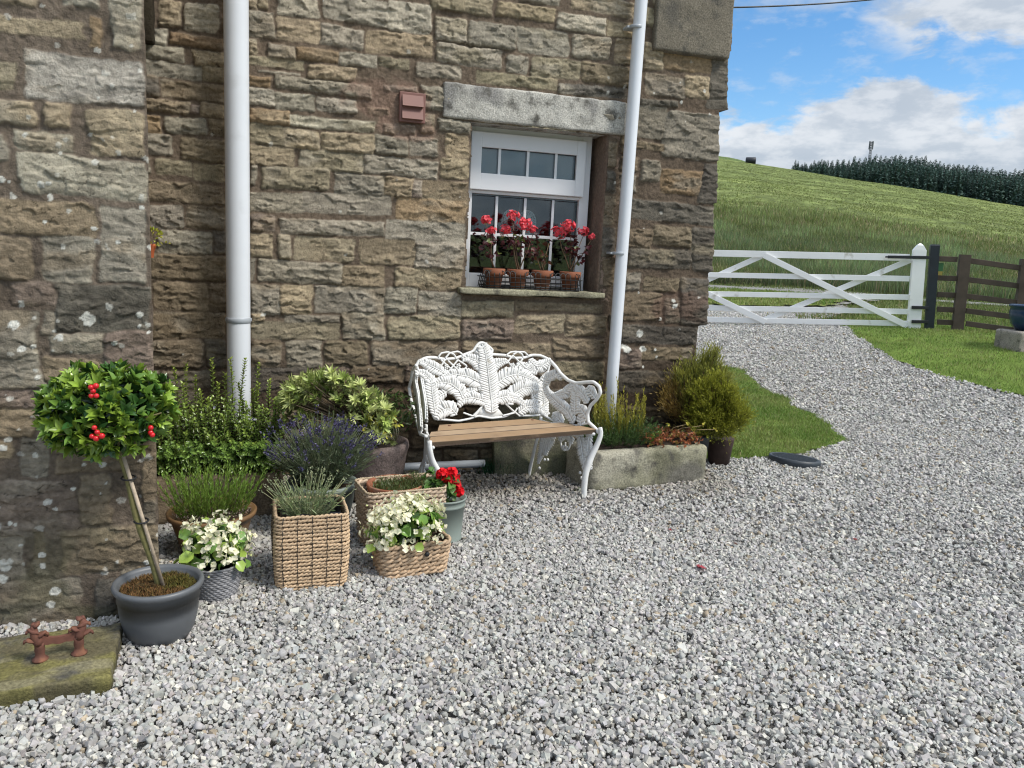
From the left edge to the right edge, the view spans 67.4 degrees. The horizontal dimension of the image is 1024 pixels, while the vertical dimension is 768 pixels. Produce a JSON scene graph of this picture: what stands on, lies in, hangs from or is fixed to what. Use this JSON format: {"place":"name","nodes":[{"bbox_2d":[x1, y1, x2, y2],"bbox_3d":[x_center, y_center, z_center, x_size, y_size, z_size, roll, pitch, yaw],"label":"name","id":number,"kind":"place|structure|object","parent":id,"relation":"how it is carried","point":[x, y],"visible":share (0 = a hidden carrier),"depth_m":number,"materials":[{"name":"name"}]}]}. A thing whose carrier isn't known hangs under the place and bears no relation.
{"place":"outdoors","nodes":[
{"label":"outdoors","id":0,"kind":"place"},
{"bbox_2d":[0,304,1023,767],"bbox_3d":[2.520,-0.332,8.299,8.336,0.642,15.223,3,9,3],"label":"gravel","id":1,"kind":"structure","parent":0,"point":[892,600],"depth_m":2.51,"materials":[{"name":"grey gravel"}]},
{"bbox_2d":[0,623,122,711],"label":"stone slab","id":2,"kind":"structure","parent":1,"relation":"on","point":[61,670],"depth_m":2.04,"materials":[{"name":"stone"}]},
{"bbox_2d":[23,615,93,663],"bbox_3d":[-1.230,0.688,2.085,0.167,0.112,0.040,-2,11,-27],"label":"boot scraper","id":3,"kind":"object","parent":2,"relation":"on","point":[38,640],"visible":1,"depth_m":2.08,"materials":[{"name":"metal"}]},
{"bbox_2d":[0,0,158,625],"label":"stone pier","id":4,"kind":"structure","parent":1,"relation":"on","point":[75,265],"depth_m":2.24,"materials":[{"name":"grey stone"}]},
{"bbox_2d":[150,227,170,257],"bbox_3d":[-1.629,-0.646,3.496,0.141,0.141,0.090,0,10,-17],"label":"wall pot","id":5,"kind":"object","parent":4,"relation":"attached to","point":[153,247],"depth_m":3.49,"materials":[{"name":"orange ceramic"}]},
{"bbox_2d":[31,358,204,647],"bbox_3d":[-1.148,0.352,2.259,0.436,0.858,0.361,-3,11,-33],"label":"potted holly","id":6,"kind":"object","parent":1,"relation":"on","point":[92,412],"visible":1,"depth_m":2.18,"materials":[{"name":"plant"}]},
{"bbox_2d":[157,457,266,550],"bbox_3d":[-1.151,0.475,2.965,0.397,0.366,0.375,0,10,-17],"label":"potted heather","id":7,"kind":"object","parent":1,"relation":"on","point":[208,503],"visible":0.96,"depth_m":2.93,"materials":[{"name":"plant"}]},
{"bbox_2d":[173,509,257,603],"bbox_3d":[-1.001,0.572,2.603,0.266,0.306,0.265,0,10,-17],"label":"begonia basket","id":8,"kind":"object","parent":1,"relation":"on","point":[215,551],"visible":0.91,"depth_m":2.55,"materials":[{"name":"wicker"}]},
{"bbox_2d":[156,356,285,523],"bbox_3d":[-1.432,0.231,3.402,1.046,0.729,0.435,0,10,-17],"label":"hebe trough","id":9,"kind":"object","parent":1,"relation":"on","point":[201,438],"visible":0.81,"depth_m":3.36,"materials":[{"name":"stone"}]},
{"bbox_2d":[259,466,356,590],"bbox_3d":[-0.735,0.500,2.773,0.342,0.430,0.314,0,10,-19],"label":"lavender basket","id":10,"kind":"object","parent":1,"relation":"on","point":[310,539],"visible":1,"depth_m":2.69,"materials":[{"name":"wicker"}]},
{"bbox_2d":[259,404,384,514],"bbox_3d":[-0.795,0.355,3.257,0.523,0.541,0.523,0,10,-17],"label":"potted lavender","id":11,"kind":"object","parent":1,"relation":"on","point":[343,452],"visible":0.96,"depth_m":3.17,"materials":[{"name":"purple plant"}]},
{"bbox_2d":[275,364,417,502],"bbox_3d":[-0.754,0.223,3.614,0.703,0.688,0.438,0,10,-17],"label":"variegated shrub","id":12,"kind":"object","parent":1,"relation":"on","point":[373,409],"visible":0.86,"depth_m":3.50,"materials":[{"name":"green plant"}]},
{"bbox_2d":[354,468,446,552],"bbox_3d":[-0.461,0.513,3.182,0.360,0.302,0.258,-2,10,-25],"label":"heather basket","id":13,"kind":"object","parent":1,"relation":"on","point":[370,492],"visible":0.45,"depth_m":3.12,"materials":[{"name":"wicker"}]},
{"bbox_2d":[358,487,451,578],"bbox_3d":[-0.402,0.550,2.900,0.355,0.327,0.271,-2,10,-26],"label":"begonia basket","id":14,"kind":"object","parent":1,"relation":"on","point":[406,536],"visible":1,"depth_m":2.84,"materials":[{"name":"wicker"}]},
{"bbox_2d":[144,0,733,476],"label":"stone house","id":15,"kind":"structure","parent":1,"relation":"on","point":[330,182],"depth_m":3.95,"materials":[{"name":"stone"}]},
{"bbox_2d":[501,209,535,234],"bbox_3d":[0.042,-0.959,4.327,0.206,0.229,0.014,0,10,-17],"label":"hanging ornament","id":16,"kind":"object","parent":15,"relation":"hanging from","point":[505,221],"visible":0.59,"depth_m":4.33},
{"bbox_2d":[465,126,591,290],"bbox_3d":[0.069,-0.963,4.299,0.748,0.898,0.092,0,10,-17],"label":"window frame","id":17,"kind":"structure","parent":15,"relation":"in","point":[528,164],"depth_m":4.25,"materials":[{"name":"white wood"}]},
{"bbox_2d":[477,270,581,291],"bbox_3d":[0.098,-0.571,4.227,0.562,0.097,0.155,0,10,-17],"label":"wire basket","id":18,"kind":"object","parent":15,"relation":"on","point":[530,287],"visible":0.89,"depth_m":4.18,"materials":[{"name":"black metal"}]},
{"bbox_2d":[473,215,504,286],"bbox_3d":[-0.115,-0.717,4.140,0.161,0.383,0.152,6,10,18],"label":"potted geranium","id":19,"kind":"object","parent":18,"relation":"in","point":[485,219],"visible":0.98,"depth_m":4.12,"materials":[{"name":"plant"}]},
{"bbox_2d":[499,210,538,287],"bbox_3d":[0.047,-0.732,4.181,0.248,0.417,0.139,1,10,-10],"label":"potted geranium","id":20,"kind":"object","parent":18,"relation":"in","point":[512,244],"visible":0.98,"depth_m":4.17,"materials":[{"name":"plant"}]},
{"bbox_2d":[527,236,561,288],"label":"potted geranium","id":21,"kind":"object","parent":18,"relation":"in","point":[546,273],"visible":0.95,"depth_m":4.21,"materials":[{"name":"ceramic"}]},
{"bbox_2d":[551,219,594,289],"bbox_3d":[0.332,-0.720,4.287,0.251,0.385,0.148,4,9,6],"label":"potted geranium","id":22,"kind":"object","parent":15,"relation":"on","point":[568,224],"visible":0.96,"depth_m":4.26,"materials":[{"name":"plant"}]},
{"bbox_2d":[420,466,466,543],"bbox_3d":[-0.296,0.495,3.228,0.210,0.323,0.191,0,10,-17],"label":"potted geranium","id":23,"kind":"object","parent":1,"relation":"on","point":[454,503],"visible":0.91,"depth_m":3.17,"materials":[{"name":"green metal"}]},
{"bbox_2d":[477,455,515,474],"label":"grass tuft","id":24,"kind":"object","parent":1,"relation":"on","point":[492,466],"visible":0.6,"depth_m":4.20,"materials":[{"name":"green plant"}]},
{"bbox_2d":[408,341,602,498],"bbox_3d":[-0.078,0.188,3.889,0.962,0.767,0.528,-2,11,-29],"label":"garden bench","id":25,"kind":"object","parent":1,"relation":"on","point":[487,381],"visible":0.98,"depth_m":3.95,"materials":[{"name":"white metal"}]},
{"bbox_2d":[491,404,567,478],"bbox_3d":[0.103,0.323,4.281,0.445,0.427,0.053,0,-4,-17],"label":"leaning slab","id":26,"kind":"object","parent":1,"relation":"on","point":[517,453],"depth_m":4.24,"materials":[{"name":"stone"}]},
{"bbox_2d":[565,377,717,491],"bbox_3d":[0.717,0.252,4.281,0.842,0.607,0.437,-1,10,-24],"label":"heather trough","id":27,"kind":"object","parent":1,"relation":"on","point":[644,456],"visible":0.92,"depth_m":4.16,"materials":[{"name":"stone"}]},
{"bbox_2d":[649,340,744,450],"bbox_3d":[1.086,0.120,4.516,0.659,0.777,0.331,0,10,-17],"label":"potted conifer","id":28,"kind":"object","parent":1,"relation":"on","point":[679,378],"visible":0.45,"depth_m":4.43,"materials":[{"name":"plant"}]},
{"bbox_2d":[680,366,758,465],"bbox_3d":[1.208,0.205,4.463,0.624,0.637,0.387,-5,12,-38],"label":"potted conifer","id":29,"kind":"object","parent":1,"relation":"on","point":[721,442],"visible":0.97,"depth_m":4.38,"materials":[{"name":"green plant"}]},
{"bbox_2d":[575,323,882,490],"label":"weeds","id":30,"kind":"object","parent":1,"relation":"on","point":[785,356],"visible":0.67,"depth_m":10.15,"materials":[{"name":"green plant"}]},
{"bbox_2d":[768,452,820,467],"bbox_3d":[1.789,0.481,4.865,0.318,0.039,0.318,3,6,-29],"label":"drain cover","id":31,"kind":"object","parent":1,"relation":"on","point":[794,460],"visible":1,"depth_m":4.78,"materials":[{"name":"plastic"}]},
{"bbox_2d":[719,156,744,161],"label":"hills","id":32,"kind":"structure","parent":0,"point":[726,158],"depth_m":837.05,"materials":[{"name":"green plant"}]},
{"bbox_2d":[700,366,853,458],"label":"lawn","id":33,"kind":"structure","parent":0,"point":[773,444],"depth_m":5.71,"materials":[{"name":"green plant"}]},
{"bbox_2d":[708,286,864,305],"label":"grass","id":34,"kind":"structure","parent":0,"point":[781,302],"depth_m":14.64,"materials":[{"name":"green plant"}]},
{"bbox_2d":[734,0,870,7],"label":"overhead cable","id":35,"kind":"object","parent":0,"point":[798,4],"visible":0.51,"depth_m":10.11,"materials":[{"name":"black metal"}]},
{"bbox_2d":[707,285,1006,317],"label":"track","id":36,"kind":"structure","parent":0,"point":[801,291],"depth_m":16.20,"materials":[{"name":"grey gravel"}]},
{"bbox_2d":[715,159,1023,318],"bbox_3d":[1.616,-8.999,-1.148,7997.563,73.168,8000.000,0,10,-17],"label":"field","id":37,"kind":"structure","parent":0,"point":[768,197],"depth_m":135.54,"materials":[{"name":"green plant"}]},
{"bbox_2d":[745,157,755,163],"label":"wrapped bale","id":38,"kind":"object","parent":37,"relation":"on","point":[752,160],"visible":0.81,"depth_m":322.47},
{"bbox_2d":[813,163,818,173],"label":"conifer","id":39,"kind":"object","parent":37,"relation":"on","point":[816,170],"visible":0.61,"depth_m":325.12,"materials":[{"name":"green plant"}]},
{"bbox_2d":[819,160,825,174],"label":"conifer","id":40,"kind":"object","parent":37,"relation":"on","point":[822,168],"visible":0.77,"depth_m":326.14,"materials":[{"name":"green plant"}]},
{"bbox_2d":[835,164,840,176],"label":"conifer","id":41,"kind":"object","parent":37,"relation":"on","point":[837,172],"visible":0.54,"depth_m":326.94,"materials":[{"name":"green plant"}]},
{"bbox_2d":[846,166,851,178],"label":"conifer","id":42,"kind":"object","parent":37,"relation":"on","point":[848,174],"visible":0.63,"depth_m":325.44,"materials":[{"name":"green plant"}]},
{"bbox_2d":[850,165,856,179],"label":"conifer","id":43,"kind":"object","parent":37,"relation":"on","point":[853,176],"visible":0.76,"depth_m":323.25,"materials":[{"name":"green plant"}]},
{"bbox_2d":[855,165,862,180],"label":"conifer","id":44,"kind":"object","parent":37,"relation":"on","point":[859,176],"visible":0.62,"depth_m":322.46,"materials":[{"name":"green plant"}]},
{"bbox_2d":[862,164,867,180],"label":"conifer","id":45,"kind":"object","parent":37,"relation":"on","point":[864,177],"visible":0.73,"depth_m":323.54,"materials":[{"name":"green plant"}]},
{"bbox_2d":[707,198,1023,326],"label":"rough grass","id":46,"kind":"structure","parent":37,"relation":"on","point":[998,246],"depth_m":43.97,"materials":[{"name":"green plant"}]},
{"bbox_2d":[711,200,1023,302],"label":"rushes","id":47,"kind":"object","parent":37,"relation":"on","point":[862,267],"visible":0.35,"depth_m":35.90,"materials":[{"name":"green plant"}]},
{"bbox_2d":[866,166,874,182],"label":"conifer","id":48,"kind":"object","parent":37,"relation":"on","point":[870,172],"visible":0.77,"depth_m":319.50,"materials":[{"name":"green plant"}]},
{"bbox_2d":[870,164,877,181],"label":"conifer","id":49,"kind":"object","parent":37,"relation":"on","point":[874,173],"visible":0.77,"depth_m":319.43,"materials":[{"name":"green plant"}]},
{"bbox_2d":[875,163,882,182],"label":"conifer","id":50,"kind":"object","parent":37,"relation":"on","point":[878,172],"visible":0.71,"depth_m":317.42,"materials":[{"name":"green plant"}]},
{"bbox_2d":[878,164,890,183],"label":"conifer","id":51,"kind":"object","parent":37,"relation":"on","point":[884,176],"visible":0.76,"depth_m":315.23,"materials":[{"name":"green plant"}]},
{"bbox_2d":[885,158,890,173],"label":"conifer","id":52,"kind":"object","parent":37,"relation":"on","point":[887,164],"visible":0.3,"depth_m":328.80,"materials":[{"name":"green plant"}]},
{"bbox_2d":[885,167,894,184],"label":"conifer","id":53,"kind":"object","parent":37,"relation":"on","point":[889,175],"visible":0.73,"depth_m":315.15,"materials":[{"name":"green plant"}]},
{"bbox_2d":[889,161,901,185],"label":"conifer","id":54,"kind":"object","parent":37,"relation":"on","point":[897,181],"visible":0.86,"depth_m":315.07,"materials":[{"name":"green plant"}]},
{"bbox_2d":[898,165,903,183],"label":"conifer","id":55,"kind":"object","parent":37,"relation":"on","point":[900,172],"visible":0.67,"depth_m":316.50,"materials":[{"name":"green plant"}]},
{"bbox_2d":[898,160,905,173],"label":"conifer","id":56,"kind":"object","parent":37,"relation":"on","point":[903,167],"visible":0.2,"depth_m":325.22,"materials":[{"name":"green plant"}]},
{"bbox_2d":[900,164,910,186],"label":"conifer","id":57,"kind":"object","parent":37,"relation":"on","point":[904,181],"visible":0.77,"depth_m":313.84,"materials":[{"name":"green plant"}]},
{"bbox_2d":[905,166,912,187],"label":"conifer","id":58,"kind":"object","parent":37,"relation":"on","point":[907,184],"visible":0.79,"depth_m":313.48,"materials":[{"name":"green plant"}]},
{"bbox_2d":[909,168,919,188],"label":"conifer","id":59,"kind":"object","parent":37,"relation":"on","point":[914,182],"visible":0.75,"depth_m":312.83,"materials":[{"name":"green plant"}]},
{"bbox_2d":[916,168,922,187],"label":"conifer","id":60,"kind":"object","parent":37,"relation":"on","point":[920,182],"visible":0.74,"depth_m":313.89,"materials":[{"name":"green plant"}]},
{"bbox_2d":[918,167,929,189],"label":"conifer","id":61,"kind":"object","parent":37,"relation":"on","point":[924,173],"visible":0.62,"depth_m":313.29,"materials":[{"name":"green plant"}]},
{"bbox_2d":[921,156,927,169],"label":"conifer","id":62,"kind":"object","parent":37,"relation":"on","point":[923,162],"visible":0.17,"depth_m":340.12,"materials":[{"name":"green plant"}]},
{"bbox_2d":[921,167,934,191],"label":"conifer","id":63,"kind":"object","parent":37,"relation":"on","point":[926,187],"visible":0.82,"depth_m":309.56,"materials":[{"name":"green plant"}]},
{"bbox_2d":[925,163,933,182],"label":"conifer","id":64,"kind":"object","parent":37,"relation":"on","point":[932,169],"visible":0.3,"depth_m":317.99,"materials":[{"name":"green plant"}]},
{"bbox_2d":[930,170,937,191],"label":"conifer","id":65,"kind":"object","parent":37,"relation":"on","point":[935,184],"visible":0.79,"depth_m":310.13,"materials":[{"name":"green plant"}]},
{"bbox_2d":[932,164,939,180],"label":"conifer","id":66,"kind":"object","parent":37,"relation":"on","point":[936,170],"visible":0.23,"depth_m":320.01,"materials":[{"name":"green plant"}]},
{"bbox_2d":[937,167,942,188],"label":"conifer","id":67,"kind":"object","parent":37,"relation":"on","point":[938,178],"visible":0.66,"depth_m":312.53,"materials":[{"name":"green plant"}]},
{"bbox_2d":[938,168,947,192],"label":"conifer","id":68,"kind":"object","parent":37,"relation":"on","point":[942,180],"visible":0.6,"depth_m":310.82,"materials":[{"name":"green plant"}]},
{"bbox_2d":[941,170,952,194],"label":"conifer","id":69,"kind":"object","parent":37,"relation":"on","point":[947,185],"visible":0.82,"depth_m":305.84,"materials":[{"name":"green plant"}]},
{"bbox_2d":[948,169,955,188],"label":"conifer","id":70,"kind":"object","parent":37,"relation":"on","point":[954,173],"visible":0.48,"depth_m":308.24,"materials":[{"name":"green plant"}]},
{"bbox_2d":[949,170,963,195],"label":"conifer","id":71,"kind":"object","parent":37,"relation":"on","point":[957,190],"visible":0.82,"depth_m":304.30,"materials":[{"name":"green plant"}]},
{"bbox_2d":[960,171,969,195],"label":"conifer","id":72,"kind":"object","parent":37,"relation":"on","point":[963,178],"visible":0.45,"depth_m":307.02,"materials":[{"name":"green plant"}]},
{"bbox_2d":[962,175,971,197],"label":"conifer","id":73,"kind":"object","parent":37,"relation":"on","point":[968,184],"visible":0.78,"depth_m":306.88,"materials":[{"name":"green plant"}]},
{"bbox_2d":[965,177,976,198],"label":"conifer","id":74,"kind":"object","parent":37,"relation":"on","point":[971,187],"visible":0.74,"depth_m":305.60,"materials":[{"name":"green plant"}]},
{"bbox_2d":[971,173,980,198],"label":"conifer","id":75,"kind":"object","parent":37,"relation":"on","point":[977,187],"visible":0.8,"depth_m":305.01,"materials":[{"name":"green plant"}]},
{"bbox_2d":[972,165,979,178],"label":"conifer","id":76,"kind":"object","parent":37,"relation":"on","point":[976,170],"visible":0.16,"depth_m":330.68,"materials":[{"name":"green plant"}]},
{"bbox_2d":[977,174,985,196],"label":"conifer","id":77,"kind":"object","parent":37,"relation":"on","point":[981,184],"visible":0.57,"depth_m":305.51,"materials":[{"name":"green plant"}]},
{"bbox_2d":[978,173,990,200],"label":"conifer","id":78,"kind":"object","parent":37,"relation":"on","point":[985,194],"visible":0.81,"depth_m":300.36,"materials":[{"name":"green plant"}]},
{"bbox_2d":[989,176,993,199],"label":"conifer","id":79,"kind":"object","parent":37,"relation":"on","point":[990,183],"visible":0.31,"depth_m":303.56,"materials":[{"name":"green plant"}]},
{"bbox_2d":[988,176,999,201],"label":"conifer","id":80,"kind":"object","parent":37,"relation":"on","point":[994,193],"visible":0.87,"depth_m":299.56,"materials":[{"name":"green plant"}]},
{"bbox_2d":[992,176,1004,202],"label":"conifer","id":81,"kind":"object","parent":37,"relation":"on","point":[1000,190],"visible":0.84,"depth_m":299.41,"materials":[{"name":"green plant"}]},
{"bbox_2d":[1001,179,1008,203],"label":"conifer","id":82,"kind":"object","parent":37,"relation":"on","point":[1005,191],"visible":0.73,"depth_m":300.96,"materials":[{"name":"green plant"}]},
{"bbox_2d":[1003,177,1013,203],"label":"conifer","id":83,"kind":"object","parent":37,"relation":"on","point":[1007,192],"visible":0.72,"depth_m":300.20,"materials":[{"name":"green plant"}]},
{"bbox_2d":[1008,178,1017,201],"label":"conifer","id":84,"kind":"object","parent":37,"relation":"on","point":[1015,181],"visible":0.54,"depth_m":299.99,"materials":[{"name":"green plant"}]},
{"bbox_2d":[1009,180,1022,205],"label":"conifer","id":85,"kind":"object","parent":37,"relation":"on","point":[1018,198],"visible":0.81,"depth_m":294.87,"materials":[{"name":"green plant"}]},
{"bbox_2d":[1017,183,1023,206],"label":"conifer","id":86,"kind":"object","parent":37,"relation":"on","point":[1022,199],"visible":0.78,"depth_m":294.98,"materials":[{"name":"green plant"}]},
{"bbox_2d":[868,141,873,158],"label":"telecom mast","id":87,"kind":"object","parent":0,"point":[871,143],"visible":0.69,"depth_m":374.42,"materials":[{"name":"metal"}]},
{"bbox_2d":[718,0,1023,176],"label":"sky","id":88,"kind":"structure","parent":0,"point":[941,80],"materials":[{"name":"blue"}]},
{"bbox_2d":[840,314,1023,395],"bbox_3d":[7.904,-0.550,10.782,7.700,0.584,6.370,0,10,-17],"label":"lawn","id":89,"kind":"structure","parent":0,"point":[941,340],"depth_m":9.09,"materials":[{"name":"green plant"}]},
{"bbox_2d":[924,244,939,328],"bbox_3d":[6.020,-1.330,11.019,0.192,1.321,0.116,6,10,19],"label":"gate post","id":90,"kind":"object","parent":89,"relation":"on","point":[932,275],"visible":0.81,"depth_m":10.96,"materials":[{"name":"black wood"}]},
{"bbox_2d":[707,243,929,328],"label":"field gate","id":91,"kind":"structure","parent":90,"relation":"attached to","point":[916,277],"depth_m":11.36,"materials":[{"name":"white paint"}]},
{"bbox_2d":[938,263,943,274],"bbox_3d":[6.123,-1.643,10.981,0.067,0.175,0.006,6,10,19],"label":"sign","id":92,"kind":"object","parent":90,"relation":"attached to","point":[940,269],"visible":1,"depth_m":10.98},
{"bbox_2d":[937,254,1023,329],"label":"rail fence","id":93,"kind":"object","parent":89,"relation":"on","point":[960,295],"visible":0.96,"depth_m":10.80,"materials":[{"name":"brown wood"}]},
{"bbox_2d":[994,329,1023,351],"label":"stone block","id":94,"kind":"object","parent":89,"relation":"on","point":[1011,339],"depth_m":9.22,"materials":[{"name":"stone"}]},
{"bbox_2d":[1009,304,1023,330],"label":"blue pot","id":95,"kind":"object","parent":94,"relation":"on","point":[1016,314],"visible":1,"depth_m":9.23,"materials":[{"name":"ceramic"}]}
]}

